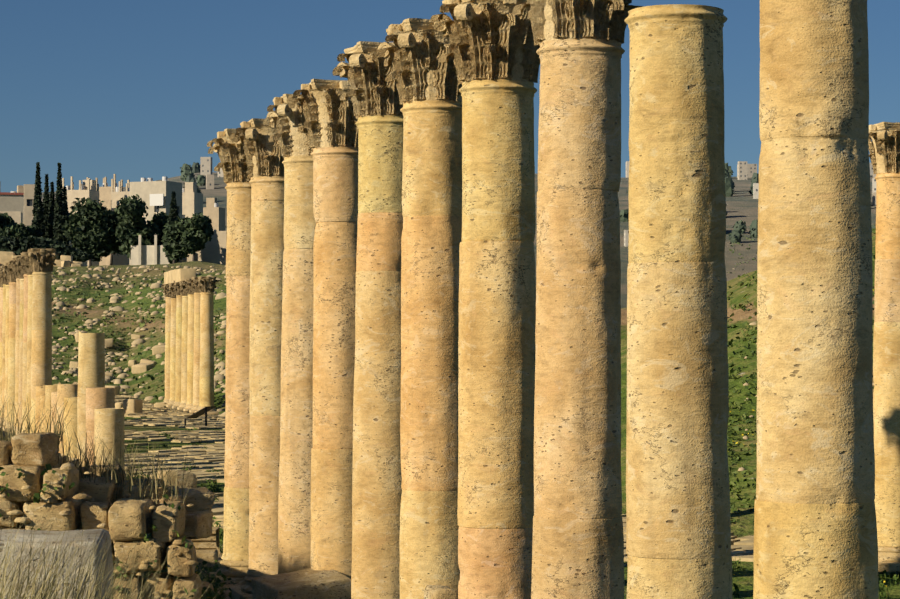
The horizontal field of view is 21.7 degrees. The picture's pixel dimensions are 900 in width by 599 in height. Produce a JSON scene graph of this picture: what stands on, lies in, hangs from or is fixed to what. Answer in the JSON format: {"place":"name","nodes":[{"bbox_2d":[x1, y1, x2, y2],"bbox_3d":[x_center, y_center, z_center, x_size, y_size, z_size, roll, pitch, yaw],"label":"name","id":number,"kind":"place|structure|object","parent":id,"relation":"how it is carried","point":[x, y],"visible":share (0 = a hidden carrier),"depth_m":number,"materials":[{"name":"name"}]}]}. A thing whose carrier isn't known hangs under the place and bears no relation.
{"place":"outdoors","nodes":[
{"label":"outdoors","id":0,"kind":"place"},
{"bbox_2d":[0,265,5,422],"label":"column","id":1,"kind":"structure","parent":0,"point":[3,334],"depth_m":120.18,"materials":[{"name":"stone"}]},
{"bbox_2d":[2,262,15,431],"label":"column","id":2,"kind":"structure","parent":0,"point":[10,275],"depth_m":114.34,"materials":[{"name":"stone"}]},
{"bbox_2d":[9,257,19,435],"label":"column","id":3,"kind":"structure","parent":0,"point":[17,336],"depth_m":108.66,"materials":[{"name":"stone"}]},
{"bbox_2d":[13,257,23,433],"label":"column","id":4,"kind":"structure","parent":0,"point":[20,274],"depth_m":105.78,"materials":[{"name":"stone"}]},
{"bbox_2d":[16,252,27,432],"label":"column","id":5,"kind":"structure","parent":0,"point":[24,366],"depth_m":102.90,"materials":[{"name":"stone"}]},
{"bbox_2d":[20,252,32,432],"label":"column","id":6,"kind":"structure","parent":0,"point":[29,321],"depth_m":100.02,"materials":[{"name":"stone"}]},
{"bbox_2d":[24,248,59,432],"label":"column","id":7,"kind":"structure","parent":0,"point":[41,263],"depth_m":97.12,"materials":[{"name":"stone"}]},
{"bbox_2d":[0,502,229,598],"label":"grass","id":8,"kind":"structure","parent":0,"point":[43,595],"depth_m":15.22,"materials":[{"name":"beige plant"}]},
{"bbox_2d":[194,276,218,414],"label":"column","id":9,"kind":"structure","parent":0,"point":[206,286],"depth_m":141.29,"materials":[{"name":"stone"}]},
{"bbox_2d":[263,94,315,573],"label":"column","id":10,"kind":"structure","parent":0,"point":[294,494],"depth_m":36.75,"materials":[{"name":"stone"}]},
{"bbox_2d":[332,41,402,598],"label":"column","id":11,"kind":"structure","parent":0,"point":[372,94],"depth_m":30.95,"materials":[{"name":"stone"}]},
{"bbox_2d":[115,395,753,561],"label":"street paving","id":12,"kind":"structure","parent":0,"point":[211,456],"depth_m":96.47,"materials":[{"name":"stone"}]},
{"bbox_2d":[160,283,170,405],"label":"column","id":13,"kind":"structure","parent":12,"relation":"on","point":[167,343],"depth_m":158.54,"materials":[{"name":"stone"}]},
{"bbox_2d":[166,284,175,407],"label":"column","id":14,"kind":"structure","parent":12,"relation":"on","point":[171,292],"depth_m":155.66,"materials":[{"name":"stone"}]},
{"bbox_2d":[164,268,195,284],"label":"architrave","id":15,"kind":"object","parent":14,"relation":"on","point":[175,275],"visible":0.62,"depth_m":151.25,"materials":[{"name":"stone"}]},
{"bbox_2d":[171,281,181,408],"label":"column","id":16,"kind":"structure","parent":12,"relation":"on","point":[178,347],"depth_m":152.79,"materials":[{"name":"stone"}]},
{"bbox_2d":[177,281,187,409],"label":"column","id":17,"kind":"structure","parent":12,"relation":"on","point":[184,294],"depth_m":149.91,"materials":[{"name":"stone"}]},
{"bbox_2d":[182,279,193,410],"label":"column","id":18,"kind":"structure","parent":12,"relation":"on","point":[190,345],"depth_m":147.03,"materials":[{"name":"stone"}]},
{"bbox_2d":[188,277,200,412],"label":"column","id":19,"kind":"structure","parent":12,"relation":"on","point":[196,362],"depth_m":144.16,"materials":[{"name":"stone"}]},
{"bbox_2d":[184,406,216,425],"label":"info sign","id":20,"kind":"object","parent":12,"relation":"on","point":[204,410],"visible":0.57,"depth_m":124.56,"materials":[{"name":"brown metal"}]},
{"bbox_2d":[0,0,899,192],"label":"sky","id":21,"kind":"structure","parent":0,"point":[132,90],"materials":[{"name":"blue"}]},
{"bbox_2d":[3,172,899,598],"bbox_3d":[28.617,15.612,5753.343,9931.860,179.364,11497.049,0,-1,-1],"label":"grassy hillside","id":22,"kind":"structure","parent":0,"point":[741,204],"depth_m":255.98,"materials":[{"name":"green plant"}]},
{"bbox_2d":[0,279,2,420],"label":"column","id":23,"kind":"structure","parent":22,"relation":"on","point":[1,300],"depth_m":123.03,"materials":[{"name":"stone"}]},
{"bbox_2d":[0,265,8,428],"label":"column","id":24,"kind":"structure","parent":22,"relation":"on","point":[4,278],"depth_m":117.28,"materials":[{"name":"stone"}]},
{"bbox_2d":[0,212,15,230],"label":"round tree","id":25,"kind":"object","parent":22,"relation":"on","point":[6,220],"visible":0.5,"depth_m":447.61,"materials":[{"name":"green plant"}]},
{"bbox_2d":[0,211,22,223],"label":"building","id":26,"kind":"structure","parent":22,"relation":"on","point":[17,216],"depth_m":479.74,"materials":[{"name":"concrete"}]},
{"bbox_2d":[0,192,23,223],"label":"building","id":27,"kind":"structure","parent":22,"relation":"on","point":[11,201],"depth_m":518.92,"materials":[{"name":"concrete"}]},
{"bbox_2d":[0,222,32,240],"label":"round tree","id":28,"kind":"object","parent":22,"relation":"on","point":[18,231],"visible":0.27,"depth_m":440.69,"materials":[{"name":"green plant"}]},
{"bbox_2d":[11,185,23,192],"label":"rooftop structure","id":29,"kind":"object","parent":22,"relation":"on","point":[20,188],"depth_m":550.27,"materials":[{"name":"concrete"}]},
{"bbox_2d":[24,184,34,226],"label":"building","id":30,"kind":"structure","parent":22,"relation":"on","point":[29,191],"depth_m":508.84,"materials":[{"name":"concrete"}]},
{"bbox_2d":[27,225,36,236],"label":"round tree","id":31,"kind":"object","parent":22,"relation":"on","point":[32,228],"visible":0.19,"depth_m":443.43,"materials":[{"name":"green plant"}]},
{"bbox_2d":[31,162,46,238],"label":"cypress tree","id":32,"kind":"object","parent":22,"relation":"on","point":[38,223],"visible":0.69,"depth_m":453.49,"materials":[{"name":"green plant"}]},
{"bbox_2d":[35,385,44,432],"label":"stub column","id":33,"kind":"structure","parent":22,"relation":"on","point":[40,390],"depth_m":94.19,"materials":[{"name":"beige stone"}]},
{"bbox_2d":[0,251,83,266],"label":"ruin wall crest","id":34,"kind":"object","parent":22,"relation":"on","point":[63,261],"visible":0.29,"depth_m":405.92,"materials":[{"name":"beige stone"}]},
{"bbox_2d":[40,395,44,431],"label":"stub column","id":35,"kind":"structure","parent":22,"relation":"on","point":[42,402],"depth_m":91.34,"materials":[{"name":"beige stone"}]},
{"bbox_2d":[0,235,89,261],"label":"hedge bushes","id":36,"kind":"object","parent":22,"relation":"on","point":[19,246],"visible":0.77,"depth_m":428.15,"materials":[{"name":"green plant"}]},
{"bbox_2d":[42,174,49,237],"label":"cypress tree","id":37,"kind":"object","parent":22,"relation":"on","point":[46,199],"visible":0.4,"depth_m":459.64,"materials":[{"name":"green plant"}]},
{"bbox_2d":[45,384,57,431],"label":"stub column","id":38,"kind":"structure","parent":22,"relation":"on","point":[49,389],"depth_m":88.44,"materials":[{"name":"beige stone"}]},
{"bbox_2d":[47,181,55,239],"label":"cypress tree","id":39,"kind":"object","parent":22,"relation":"on","point":[50,224],"visible":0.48,"depth_m":456.56,"materials":[{"name":"green plant"}]},
{"bbox_2d":[51,391,56,432],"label":"stub column","id":40,"kind":"structure","parent":22,"relation":"on","point":[54,397],"depth_m":85.57,"materials":[{"name":"beige stone"}]},
{"bbox_2d":[0,529,112,598],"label":"stone block","id":41,"kind":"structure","parent":22,"relation":"on","point":[85,537],"depth_m":16.45,"materials":[{"name":"stone"}]},
{"bbox_2d":[52,162,65,242],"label":"cypress tree","id":42,"kind":"object","parent":22,"relation":"on","point":[59,217],"visible":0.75,"depth_m":449.58,"materials":[{"name":"green plant"}]},
{"bbox_2d":[63,186,69,245],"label":"cypress tree","id":43,"kind":"object","parent":22,"relation":"on","point":[66,211],"visible":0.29,"depth_m":461.77,"materials":[{"name":"green plant"}]},
{"bbox_2d":[57,382,77,455],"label":"stub column","id":44,"kind":"structure","parent":22,"relation":"on","point":[67,390],"depth_m":82.65,"materials":[{"name":"beige stone"}]},
{"bbox_2d":[63,397,76,460],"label":"stub column","id":45,"kind":"structure","parent":22,"relation":"on","point":[72,409],"depth_m":79.74,"materials":[{"name":"beige stone"}]},
{"bbox_2d":[62,176,98,265],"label":"building","id":46,"kind":"structure","parent":22,"relation":"on","point":[87,189],"depth_m":529.57,"materials":[{"name":"concrete"}]},
{"bbox_2d":[60,197,114,265],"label":"round tree","id":47,"kind":"object","parent":22,"relation":"on","point":[89,234],"visible":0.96,"depth_m":442.20,"materials":[{"name":"green plant"}]},
{"bbox_2d":[77,331,104,466],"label":"stub column","id":48,"kind":"structure","parent":22,"relation":"on","point":[91,360],"depth_m":74.07,"materials":[{"name":"beige stone"}]},
{"bbox_2d":[0,392,197,511],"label":"dry grass","id":49,"kind":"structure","parent":22,"relation":"on","point":[129,473],"depth_m":20.77,"materials":[{"name":"beige plant"}]},
{"bbox_2d":[85,387,114,464],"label":"stub column","id":50,"kind":"structure","parent":22,"relation":"on","point":[100,397],"depth_m":71.18,"materials":[{"name":"beige stone"}]},
{"bbox_2d":[86,174,122,265],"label":"building","id":51,"kind":"structure","parent":22,"relation":"on","point":[105,192],"depth_m":548.81,"materials":[{"name":"concrete"}]},
{"bbox_2d":[88,208,123,264],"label":"round tree","id":52,"kind":"object","parent":22,"relation":"on","point":[112,219],"visible":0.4,"depth_m":450.38,"materials":[{"name":"green plant"}]},
{"bbox_2d":[0,432,215,598],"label":"ruin wall","id":53,"kind":"structure","parent":22,"relation":"on","point":[82,500],"depth_m":19.90,"materials":[{"name":"stone"}]},
{"bbox_2d":[0,429,230,598],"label":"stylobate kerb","id":54,"kind":"structure","parent":22,"relation":"on","point":[219,558],"depth_m":47.57,"materials":[{"name":"stone"}]},
{"bbox_2d":[94,408,124,467],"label":"stub column","id":55,"kind":"structure","parent":54,"relation":"on","point":[110,421],"depth_m":68.29,"materials":[{"name":"beige stone"}]},
{"bbox_2d":[191,527,219,567],"bbox_3d":[-5.062,4.937,46.486,0.957,0.741,1.510,0,-1,-1],"label":"stone pedestal","id":56,"kind":"object","parent":54,"relation":"on","point":[208,550],"visible":0.31,"depth_m":46.37,"materials":[{"name":"stone"}]},
{"bbox_2d":[207,129,250,584],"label":"column","id":57,"kind":"structure","parent":54,"relation":"on","point":[233,166],"depth_m":42.46,"materials":[{"name":"stone"}]},
{"bbox_2d":[229,118,283,598],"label":"column","id":58,"kind":"structure","parent":54,"relation":"on","point":[264,158],"depth_m":39.60,"materials":[{"name":"stone"}]},
{"bbox_2d":[287,79,357,577],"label":"column","id":59,"kind":"structure","parent":54,"relation":"on","point":[330,125],"depth_m":33.82,"materials":[{"name":"stone"}]},
{"bbox_2d":[375,18,461,598],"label":"column","id":60,"kind":"structure","parent":54,"relation":"on","point":[428,86],"depth_m":28.07,"materials":[{"name":"stone"}]},
{"bbox_2d":[430,0,539,598],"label":"column","id":61,"kind":"structure","parent":54,"relation":"on","point":[492,49],"depth_m":25.22,"materials":[{"name":"stone"}]},
{"bbox_2d":[512,0,643,598],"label":"column","id":62,"kind":"structure","parent":54,"relation":"on","point":[578,545],"depth_m":22.38,"materials":[{"name":"stone"}]},
{"bbox_2d":[624,4,731,598],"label":"column","id":63,"kind":"structure","parent":54,"relation":"on","point":[678,534],"depth_m":19.45,"materials":[{"name":"stone"}]},
{"bbox_2d":[753,0,878,598],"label":"column","id":64,"kind":"structure","parent":54,"relation":"on","point":[815,529],"depth_m":16.60,"materials":[{"name":"stone"}]},
{"bbox_2d":[69,331,167,413],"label":"stone blocks","id":65,"kind":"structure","parent":22,"relation":"on","point":[134,405],"depth_m":221.80,"materials":[{"name":"stone"}]},
{"bbox_2d":[111,179,129,264],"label":"building","id":66,"kind":"structure","parent":22,"relation":"on","point":[117,195],"depth_m":539.72,"materials":[{"name":"concrete"}]},
{"bbox_2d":[115,194,160,259],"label":"round tree","id":67,"kind":"object","parent":22,"relation":"on","point":[132,225],"visible":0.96,"depth_m":437.31,"materials":[{"name":"green plant"}]},
{"bbox_2d":[131,235,169,264],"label":"compound wall","id":68,"kind":"structure","parent":22,"relation":"on","point":[154,254],"depth_m":435.02,"materials":[{"name":"beige concrete"}]},
{"bbox_2d":[129,177,181,264],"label":"building","id":69,"kind":"structure","parent":22,"relation":"on","point":[143,189],"depth_m":509.69,"materials":[{"name":"concrete"}]},
{"bbox_2d":[150,194,163,205],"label":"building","id":70,"kind":"structure","parent":69,"relation":"attached to","point":[156,199],"depth_m":507.19,"materials":[{"name":"white concrete"}]},
{"bbox_2d":[150,211,168,244],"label":"round tree","id":71,"kind":"object","parent":22,"relation":"on","point":[160,220],"visible":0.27,"depth_m":444.49,"materials":[{"name":"green plant"}]},
{"bbox_2d":[167,191,179,263],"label":"cypress tree","id":72,"kind":"object","parent":22,"relation":"on","point":[173,215],"visible":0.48,"depth_m":434.01,"materials":[{"name":"green plant"}]},
{"bbox_2d":[161,217,190,263],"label":"round tree","id":73,"kind":"object","parent":22,"relation":"on","point":[172,235],"visible":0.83,"depth_m":427.57,"materials":[{"name":"green plant"}]},
{"bbox_2d":[182,182,202,217],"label":"building","id":74,"kind":"structure","parent":22,"relation":"on","point":[192,200],"depth_m":539.48,"materials":[{"name":"concrete"}]},
{"bbox_2d":[180,212,214,260],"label":"round tree","id":75,"kind":"object","parent":22,"relation":"on","point":[197,233],"visible":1,"depth_m":423.26,"materials":[{"name":"green plant"}]},
{"bbox_2d":[178,231,226,264],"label":"building","id":76,"kind":"structure","parent":22,"relation":"on","point":[214,251],"depth_m":438.73,"materials":[{"name":"concrete"}]},
{"bbox_2d":[200,157,211,174],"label":"town building","id":77,"kind":"structure","parent":22,"relation":"on","point":[205,165],"depth_m":2114.77,"materials":[{"name":"concrete"}]},
{"bbox_2d":[206,174,213,188],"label":"town building","id":78,"kind":"structure","parent":22,"relation":"on","point":[209,181],"depth_m":1824.84,"materials":[{"name":"concrete"}]},
{"bbox_2d":[203,198,224,230],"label":"building","id":79,"kind":"structure","parent":22,"relation":"on","point":[213,211],"depth_m":559.58,"materials":[{"name":"concrete"}]},
{"bbox_2d":[218,168,223,176],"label":"town building","id":80,"kind":"structure","parent":22,"relation":"on","point":[220,173],"depth_m":2014.39,"materials":[{"name":"concrete"}]},
{"bbox_2d":[155,470,457,598],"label":"fallen blocks","id":81,"kind":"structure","parent":22,"relation":"on","point":[310,583],"depth_m":32.99,"materials":[{"name":"stone"}]},
{"bbox_2d":[0,265,873,470],"bbox_3d":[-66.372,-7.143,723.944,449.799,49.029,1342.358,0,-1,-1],"label":"scattered rocks","id":82,"kind":"object","parent":22,"relation":"on","point":[218,375],"visible":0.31,"depth_m":281.63,"materials":[{"name":"beige stone"}]},
{"bbox_2d":[0,426,899,598],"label":"green weeds","id":83,"kind":"object","parent":22,"relation":"on","point":[210,594],"visible":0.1,"depth_m":41.53,"materials":[{"name":"green plant"}]},
{"bbox_2d":[51,231,875,523],"bbox_3d":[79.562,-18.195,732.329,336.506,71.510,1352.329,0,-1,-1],"label":"grass tufts","id":84,"kind":"object","parent":22,"relation":"on","point":[741,474],"depth_m":111.91,"materials":[{"name":"plant"}]},
{"bbox_2d":[166,290,886,586],"bbox_3d":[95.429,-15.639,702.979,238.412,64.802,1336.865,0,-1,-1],"label":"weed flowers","id":85,"kind":"object","parent":22,"relation":"on","point":[728,451],"visible":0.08,"depth_m":72.10,"materials":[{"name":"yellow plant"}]},
{"bbox_2d":[180,162,875,242],"bbox_3d":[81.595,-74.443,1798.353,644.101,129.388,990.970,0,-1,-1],"label":"town trees","id":86,"kind":"object","parent":22,"relation":"on","point":[187,171],"visible":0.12,"depth_m":1706.34,"materials":[{"name":"green plant"}]},
{"bbox_2d":[624,230,628,246],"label":"town building","id":87,"kind":"structure","parent":22,"relation":"on","point":[626,235],"depth_m":1330.77,"materials":[{"name":"concrete"}]},
{"bbox_2d":[626,161,628,177],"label":"town building","id":88,"kind":"structure","parent":22,"relation":"on","point":[627,169],"depth_m":2191.90,"materials":[{"name":"concrete"}]},
{"bbox_2d":[738,161,746,179],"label":"town building","id":89,"kind":"structure","parent":22,"relation":"on","point":[742,170],"depth_m":2005.91,"materials":[{"name":"concrete"}]},
{"bbox_2d":[737,164,756,177],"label":"town building","id":90,"kind":"structure","parent":22,"relation":"on","point":[751,169],"depth_m":2066.60,"materials":[{"name":"concrete"}]},
{"bbox_2d":[753,183,758,198],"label":"town building","id":91,"kind":"structure","parent":22,"relation":"on","point":[755,190],"depth_m":1666.01,"materials":[{"name":"concrete"}]},
{"bbox_2d":[870,163,872,174],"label":"town building","id":92,"kind":"structure","parent":22,"relation":"on","point":[871,169],"depth_m":2113.54,"materials":[{"name":"concrete"}]},
{"bbox_2d":[872,178,875,192],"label":"town building","id":93,"kind":"structure","parent":22,"relation":"on","point":[873,184],"depth_m":1694.17,"materials":[{"name":"concrete"}]},
{"bbox_2d":[872,192,875,205],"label":"town building","id":94,"kind":"structure","parent":22,"relation":"on","point":[874,198],"depth_m":1581.56,"materials":[{"name":"concrete"}]},
{"bbox_2d":[868,122,899,571],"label":"column","id":95,"kind":"structure","parent":22,"relation":"on","point":[884,148],"depth_m":45.37,"materials":[{"name":"stone"}]}
]}

